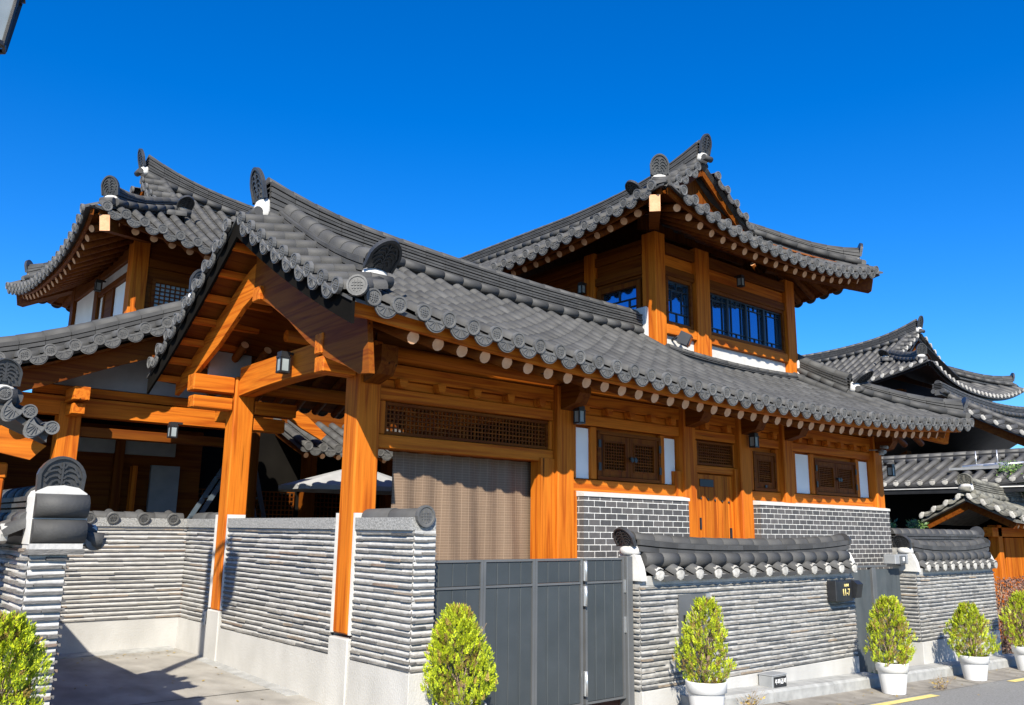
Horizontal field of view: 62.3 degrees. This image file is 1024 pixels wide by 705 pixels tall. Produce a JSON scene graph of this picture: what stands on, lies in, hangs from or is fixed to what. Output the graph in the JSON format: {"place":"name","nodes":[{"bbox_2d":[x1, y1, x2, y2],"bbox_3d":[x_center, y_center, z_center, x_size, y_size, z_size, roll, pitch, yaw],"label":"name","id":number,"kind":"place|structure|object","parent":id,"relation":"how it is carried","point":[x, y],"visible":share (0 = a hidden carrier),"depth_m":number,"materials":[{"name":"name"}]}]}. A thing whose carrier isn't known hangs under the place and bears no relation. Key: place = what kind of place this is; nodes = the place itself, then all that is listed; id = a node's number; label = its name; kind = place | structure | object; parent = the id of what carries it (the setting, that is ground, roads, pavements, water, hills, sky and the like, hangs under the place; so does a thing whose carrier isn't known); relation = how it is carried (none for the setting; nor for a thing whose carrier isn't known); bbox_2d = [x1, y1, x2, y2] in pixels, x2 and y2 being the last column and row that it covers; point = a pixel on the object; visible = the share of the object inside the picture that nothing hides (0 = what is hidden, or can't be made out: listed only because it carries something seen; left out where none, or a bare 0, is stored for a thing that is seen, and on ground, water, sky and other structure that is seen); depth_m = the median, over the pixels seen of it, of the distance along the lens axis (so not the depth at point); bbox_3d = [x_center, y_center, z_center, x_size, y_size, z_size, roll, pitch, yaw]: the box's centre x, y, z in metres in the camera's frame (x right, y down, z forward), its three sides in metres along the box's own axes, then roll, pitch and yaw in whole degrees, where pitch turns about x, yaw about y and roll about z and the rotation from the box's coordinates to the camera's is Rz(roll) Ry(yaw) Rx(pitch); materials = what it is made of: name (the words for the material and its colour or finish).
{"place":"outdoors","nodes":[
{"label":"outdoors","id":0,"kind":"place"},
{"bbox_2d":[49,648,322,704],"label":"driveway","id":1,"kind":"structure","parent":0,"point":[156,677],"depth_m":9.18,"materials":[{"name":"concrete"}]},
{"bbox_2d":[0,610,53,704],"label":"potted conifer","id":2,"kind":"object","parent":1,"relation":"on","point":[25,656],"visible":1,"depth_m":4.96,"materials":[{"name":"plant"}]},
{"bbox_2d":[0,358,59,507],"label":"gate roof","id":3,"kind":"structure","parent":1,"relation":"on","point":[25,431],"depth_m":6.30,"materials":[{"name":"tile"}]},
{"bbox_2d":[420,601,498,704],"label":"potted conifer","id":4,"kind":"object","parent":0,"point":[467,638],"visible":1,"depth_m":7.22,"materials":[{"name":"plant"}]},
{"bbox_2d":[0,0,1023,448],"label":"sky","id":5,"kind":"structure","parent":0,"point":[456,128],"materials":[{"name":"blue"}]},
{"bbox_2d":[589,650,1023,704],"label":"roadside strip","id":6,"kind":"object","parent":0,"point":[856,697],"visible":0.33,"depth_m":11.51,"materials":[{"name":"concrete"}]},
{"bbox_2d":[72,650,1015,704],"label":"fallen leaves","id":7,"kind":"object","parent":6,"relation":"on","point":[790,701],"visible":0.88,"depth_m":10.80,"materials":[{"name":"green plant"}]},
{"bbox_2d":[135,668,1020,704],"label":"paving joints","id":8,"kind":"object","parent":6,"relation":"on","point":[266,689],"visible":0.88,"depth_m":8.75,"materials":[{"name":"grey concrete"}]},
{"bbox_2d":[672,596,736,704],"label":"potted conifer","id":9,"kind":"object","parent":6,"relation":"on","point":[706,688],"visible":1,"depth_m":9.19,"materials":[{"name":"plant"}]},
{"bbox_2d":[613,526,859,704],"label":"street wall","id":10,"kind":"structure","parent":6,"relation":"on","point":[782,613],"depth_m":10.73,"materials":[{"name":"grey stone"}]},
{"bbox_2d":[827,580,862,601],"bbox_3d":[4.766,3.406,12.100,0.615,0.280,0.220,11,-15,-39],"label":"number sign","id":11,"kind":"object","parent":10,"relation":"attached to","point":[842,590],"visible":1,"depth_m":12.02,"materials":[{"name":"black metal"}]},
{"bbox_2d":[737,690,766,704],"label":"weeds","id":12,"kind":"object","parent":6,"relation":"on","point":[748,702],"visible":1,"depth_m":9.85,"materials":[{"name":"beige plant"}]},
{"bbox_2d":[681,672,880,704],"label":"kerb step","id":13,"kind":"object","parent":6,"relation":"on","point":[807,688],"visible":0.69,"depth_m":10.81,"materials":[{"name":"concrete"}]},
{"bbox_2d":[758,671,786,687],"bbox_3d":[3.285,4.122,10.658,0.330,0.160,0.217,11,-15,-39],"label":"address block","id":14,"kind":"object","parent":13,"relation":"on","point":[772,679],"depth_m":10.58,"materials":[{"name":"grey stone"}]},
{"bbox_2d":[862,594,917,694],"bbox_3d":[5.186,3.992,11.639,0.773,1.292,0.697,11,-15,-39],"label":"potted conifer","id":15,"kind":"object","parent":6,"relation":"on","point":[892,672],"visible":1,"depth_m":11.50,"materials":[{"name":"plant"}]},
{"bbox_2d":[907,660,962,682],"bbox_3d":[6.598,5.197,13.269,2.394,0.616,0.310,11,-15,-39],"label":"kerb step","id":16,"kind":"object","parent":6,"relation":"on","point":[931,671],"visible":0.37,"depth_m":13.15,"materials":[{"name":"concrete"}]},
{"bbox_2d":[930,676,954,689],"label":"weeds","id":17,"kind":"object","parent":6,"relation":"on","point":[940,685],"visible":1,"depth_m":12.02,"materials":[{"name":"beige plant"}]},
{"bbox_2d":[892,534,1001,665],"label":"street wall","id":18,"kind":"structure","parent":6,"relation":"on","point":[940,581],"depth_m":14.22,"materials":[{"name":"grey stone"}]},
{"bbox_2d":[852,564,904,672],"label":"double gate","id":19,"kind":"structure","parent":18,"relation":"attached to","point":[877,583],"depth_m":13.23,"materials":[{"name":"metal"}]},
{"bbox_2d":[883,554,907,563],"bbox_3d":[6.256,3.361,13.768,0.440,0.150,0.226,11,-15,-39],"label":"meter box","id":20,"kind":"object","parent":19,"relation":"on","point":[895,558],"visible":1,"depth_m":13.66,"materials":[{"name":"metal"}]},
{"bbox_2d":[943,601,1000,680],"bbox_3d":[7.207,4.502,13.268,0.817,1.178,0.761,4,-12,-17],"label":"potted conifer","id":21,"kind":"object","parent":6,"relation":"on","point":[974,664],"visible":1,"depth_m":13.15,"materials":[{"name":"plant"}]},
{"bbox_2d":[988,653,1016,669],"bbox_3d":[8.617,5.614,14.934,1.794,0.516,0.310,11,-15,-39],"label":"kerb step","id":22,"kind":"object","parent":6,"relation":"on","point":[1002,661],"visible":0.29,"depth_m":14.77,"materials":[{"name":"concrete"}]},
{"bbox_2d":[998,590,1023,670],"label":"potted conifer","id":23,"kind":"object","parent":6,"relation":"on","point":[1017,647],"visible":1,"depth_m":14.72,"materials":[{"name":"plant"}]},
{"bbox_2d":[802,316,1023,454],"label":"neighbour house","id":24,"kind":"structure","parent":0,"point":[906,358],"depth_m":28.40,"materials":[{"name":"tile"}]},
{"bbox_2d":[862,677,1023,704],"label":"road","id":25,"kind":"structure","parent":0,"point":[1004,692],"depth_m":11.55,"materials":[{"name":"grey asphalt"}]},
{"bbox_2d":[872,678,1023,704],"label":"yellow road line","id":26,"kind":"object","parent":25,"relation":"on","point":[918,697],"visible":1,"depth_m":11.05,"materials":[{"name":"yellow paint"}]},
{"bbox_3d":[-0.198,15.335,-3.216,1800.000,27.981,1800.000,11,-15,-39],"label":"ground","id":27,"kind":"structure","parent":0,"visible":0},
{"bbox_2d":[0,0,25,53],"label":"street lamp","id":28,"kind":"object","parent":27,"relation":"on","point":[10,10],"visible":1,"depth_m":5.89,"materials":[{"name":"black metal"}]},
{"bbox_2d":[0,456,106,704],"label":"boundary wall","id":29,"kind":"structure","parent":27,"relation":"on","point":[46,528],"depth_m":6.00,"materials":[{"name":"stone"}]},
{"bbox_2d":[0,269,262,612],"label":"gabled wing","id":30,"kind":"structure","parent":27,"relation":"on","point":[86,383],"depth_m":12.47,"materials":[{"name":"brown wood"}]},
{"bbox_2d":[5,148,403,528],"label":"corner house","id":31,"kind":"structure","parent":27,"relation":"on","point":[148,243],"depth_m":15.75,"materials":[{"name":"tile"}]},
{"bbox_2d":[94,279,105,291],"bbox_3d":[-7.917,-1.282,16.271,0.187,0.228,0.115,11,-15,-39],"label":"wall lantern","id":32,"kind":"object","parent":31,"relation":"attached to","point":[98,285],"depth_m":16.22,"materials":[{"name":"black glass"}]},
{"bbox_2d":[103,290,111,317],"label":"window","id":33,"kind":"structure","parent":31,"relation":"in","point":[108,296],"depth_m":16.10,"materials":[{"name":"brown wood"}]},
{"bbox_2d":[149,278,191,307],"bbox_3d":[-6.018,-0.856,15.536,1.200,0.800,0.050,11,-15,-39],"label":"window","id":34,"kind":"structure","parent":31,"relation":"in","point":[162,291],"depth_m":15.36,"materials":[{"name":"brown wood"}]},
{"bbox_2d":[197,488,339,517],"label":"lattice doors","id":35,"kind":"structure","parent":31,"relation":"in","point":[273,492],"depth_m":16.22,"materials":[{"name":"brown wood"}]},
{"bbox_2d":[197,430,380,528],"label":"dark doors","id":36,"kind":"structure","parent":31,"relation":"in","point":[278,463],"depth_m":16.23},
{"bbox_2d":[186,466,265,539],"bbox_3d":[-4.786,2.886,13.327,2.716,3.235,0.484,11,-15,-39],"label":"step ladder","id":37,"kind":"object","parent":27,"relation":"on","point":[204,496],"visible":0.07,"depth_m":13.56,"materials":[{"name":"metal"}]},
{"bbox_2d":[55,505,436,704],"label":"driveway wall","id":38,"kind":"structure","parent":27,"relation":"on","point":[124,593],"depth_m":9.71,"materials":[{"name":"stone"}]},
{"bbox_2d":[201,611,205,625],"bbox_3d":[-4.034,3.474,11.064,0.040,0.180,0.080,11,-15,-39],"label":"outlet box","id":39,"kind":"object","parent":38,"relation":"attached to","point":[203,620],"visible":1,"depth_m":11.05,"materials":[{"name":"paint"}]},
{"bbox_2d":[432,556,634,704],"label":"sliding gate","id":40,"kind":"structure","parent":38,"relation":"attached to","point":[558,631],"depth_m":8.76,"materials":[{"name":"metal"}]},
{"bbox_2d":[278,469,391,494],"bbox_3d":[-2.888,3.485,15.530,2.781,2.980,1.862,11,-15,-39],"label":"parasol","id":41,"kind":"object","parent":27,"relation":"on","point":[329,482],"visible":0.28,"depth_m":15.06,"materials":[{"name":"fabric"}]},
{"bbox_2d":[147,167,973,704],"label":"tiled house","id":42,"kind":"structure","parent":27,"relation":"on","point":[379,333],"depth_m":11.03,"materials":[{"name":"tile"}]},
{"bbox_2d":[167,422,182,437],"bbox_3d":[-4.763,1.097,11.975,0.187,0.228,0.115,11,-15,-39],"label":"wall lantern","id":43,"kind":"object","parent":42,"relation":"attached to","point":[172,431],"depth_m":11.92,"materials":[{"name":"black glass"}]},
{"bbox_2d":[275,351,293,373],"bbox_3d":[-2.709,0.122,10.135,0.196,0.262,0.133,11,-15,-39],"label":"wall lantern","id":44,"kind":"object","parent":42,"relation":"attached to","point":[283,358],"depth_m":10.08,"materials":[{"name":"black glass"}]},
{"bbox_2d":[388,450,530,562],"bbox_3d":[-0.521,1.966,9.847,2.200,1.580,0.093,11,-15,-39],"label":"bamboo blind","id":45,"kind":"object","parent":42,"relation":"hanging from","point":[480,506],"visible":0.61,"depth_m":9.90,"materials":[{"name":"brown wood"}]},
{"bbox_2d":[384,402,547,449],"bbox_3d":[-0.481,0.874,9.874,2.385,0.350,0.070,11,-15,-39],"label":"transom window","id":46,"kind":"structure","parent":42,"relation":"in","point":[544,433],"depth_m":9.81,"materials":[{"name":"brown wood"}]},
{"bbox_2d":[573,406,585,423],"bbox_3d":[0.826,0.790,10.703,0.115,0.228,0.187,11,-15,-39],"label":"wall lantern","id":47,"kind":"object","parent":42,"relation":"attached to","point":[578,415],"depth_m":10.64,"materials":[{"name":"black glass"}]},
{"bbox_2d":[593,430,661,483],"bbox_3d":[1.600,1.430,11.497,1.275,0.640,0.170,11,-15,-39],"label":"window","id":48,"kind":"structure","parent":42,"relation":"in","point":[622,457],"depth_m":11.47,"materials":[{"name":"brown wood"}]},
{"bbox_2d":[461,133,882,373],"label":"storey house","id":49,"kind":"structure","parent":42,"relation":"on","point":[667,250],"depth_m":15.70,"materials":[{"name":"tile"}]},
{"bbox_2d":[577,282,586,294],"bbox_3d":[1.316,-1.184,15.682,0.187,0.228,0.115,11,-15,-39],"label":"wall lantern","id":50,"kind":"object","parent":49,"relation":"attached to","point":[581,287],"depth_m":15.63,"materials":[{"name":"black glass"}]},
{"bbox_2d":[597,279,642,308],"bbox_3d":[1.930,-0.785,15.118,0.090,0.850,1.040,11,-15,-39],"label":"window","id":51,"kind":"structure","parent":49,"relation":"in","point":[630,294],"depth_m":15.07,"materials":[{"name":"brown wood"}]},
{"bbox_2d":[665,275,693,329],"bbox_3d":[2.915,-0.860,14.943,0.730,0.880,0.120,11,-15,-39],"label":"window","id":52,"kind":"structure","parent":49,"relation":"in","point":[679,297],"depth_m":15.00,"materials":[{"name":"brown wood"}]},
{"bbox_2d":[671,331,692,347],"bbox_3d":[2.907,-0.224,14.514,0.369,0.268,0.220,-3,-12,18],"label":"floodlight","id":53,"kind":"object","parent":49,"relation":"attached to","point":[683,338],"visible":1,"depth_m":14.41,"materials":[{"name":"black metal"}]},
{"bbox_2d":[734,274,744,287],"bbox_3d":[4.281,-1.343,15.961,0.115,0.228,0.187,11,-15,-39],"label":"wall lantern","id":54,"kind":"object","parent":49,"relation":"attached to","point":[740,278],"depth_m":15.91,"materials":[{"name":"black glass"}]},
{"bbox_2d":[710,289,785,353],"bbox_3d":[4.490,-0.566,16.247,2.480,0.880,0.120,11,-15,-39],"label":"window","id":55,"kind":"structure","parent":49,"relation":"in","point":[734,318],"depth_m":16.27,"materials":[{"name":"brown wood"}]},
{"bbox_2d":[696,440,732,467],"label":"transom window","id":56,"kind":"structure","parent":42,"relation":"in","point":[708,453],"depth_m":12.78,"materials":[{"name":"brown wood"}]},
{"bbox_2d":[698,474,733,537],"bbox_3d":[3.032,2.916,12.476,0.867,2.190,0.080,11,-15,-39],"label":"door","id":57,"kind":"structure","parent":42,"relation":"in","point":[714,492],"depth_m":12.57,"materials":[{"name":"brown wood"}]},
{"bbox_2d":[748,433,758,447],"bbox_3d":[3.707,1.357,13.083,0.115,0.228,0.187,11,-15,-39],"label":"wall lantern","id":58,"kind":"object","parent":42,"relation":"attached to","point":[753,440],"depth_m":13.03,"materials":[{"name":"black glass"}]},
{"bbox_2d":[752,451,777,491],"bbox_3d":[4.016,1.907,13.537,0.630,0.615,0.105,11,-15,-39],"label":"window","id":59,"kind":"structure","parent":42,"relation":"in","point":[764,464],"depth_m":13.53,"materials":[{"name":"brown wood"}]},
{"bbox_2d":[813,458,857,496],"bbox_3d":[5.701,2.208,14.892,1.395,0.615,0.170,11,-15,-39],"label":"window","id":60,"kind":"structure","parent":42,"relation":"in","point":[832,477],"depth_m":14.87,"materials":[{"name":"brown wood"}]},
{"bbox_2d":[869,445,888,454],"bbox_3d":[6.699,1.789,15.501,0.181,0.189,0.357,11,-15,-39],"label":"security camera","id":61,"kind":"object","parent":42,"relation":"attached to","point":[881,451],"visible":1,"depth_m":15.43,"materials":[{"name":"grey plastic"}]},
{"bbox_2d":[883,464,895,476],"bbox_3d":[6.992,2.182,15.695,0.115,0.228,0.187,11,-15,-39],"label":"wall lantern","id":62,"kind":"object","parent":42,"relation":"attached to","point":[890,470],"depth_m":15.64,"materials":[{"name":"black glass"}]},
{"bbox_2d":[890,518,928,528],"bbox_3d":[8.245,4.438,17.532,1.816,2.017,0.339,11,-15,-39],"label":"garden shrub","id":63,"kind":"object","parent":27,"relation":"on","point":[916,524],"visible":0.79,"depth_m":17.93,"materials":[{"name":"green plant"}]},
{"bbox_2d":[891,526,983,553],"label":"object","id":64,"kind":"structure","parent":27,"relation":"on","point":[949,535],"depth_m":16.81,"materials":[{"name":"tile"}]},
{"bbox_2d":[881,448,1023,551],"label":"tiled roof","id":65,"kind":"structure","parent":27,"relation":"on","point":[916,486],"depth_m":22.15,"materials":[{"name":"tile"}]},
{"bbox_2d":[949,450,1023,470],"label":"roof pipes","id":66,"kind":"object","parent":65,"relation":"on","point":[987,466],"visible":0.85,"depth_m":21.08,"materials":[{"name":"metal"}]},
{"bbox_2d":[881,380,1023,455],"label":"neighbour house","id":67,"kind":"structure","parent":27,"relation":"on","point":[997,426],"depth_m":25.66,"materials":[{"name":"tile"}]},
{"bbox_2d":[919,473,1023,640],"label":"gatehouse","id":68,"kind":"object","parent":27,"relation":"on","point":[975,502],"visible":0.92,"depth_m":19.19,"materials":[{"name":"tile"}]},
{"bbox_2d":[994,576,1023,653],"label":"hedge","id":69,"kind":"object","parent":27,"relation":"on","point":[1010,590],"visible":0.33,"depth_m":16.20,"materials":[{"name":"brown plant"}]},
{"bbox_2d":[996,460,1023,498],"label":"garden tree","id":70,"kind":"object","parent":27,"relation":"on","point":[1005,469],"visible":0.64,"depth_m":20.40,"materials":[{"name":"green plant"}]}
]}

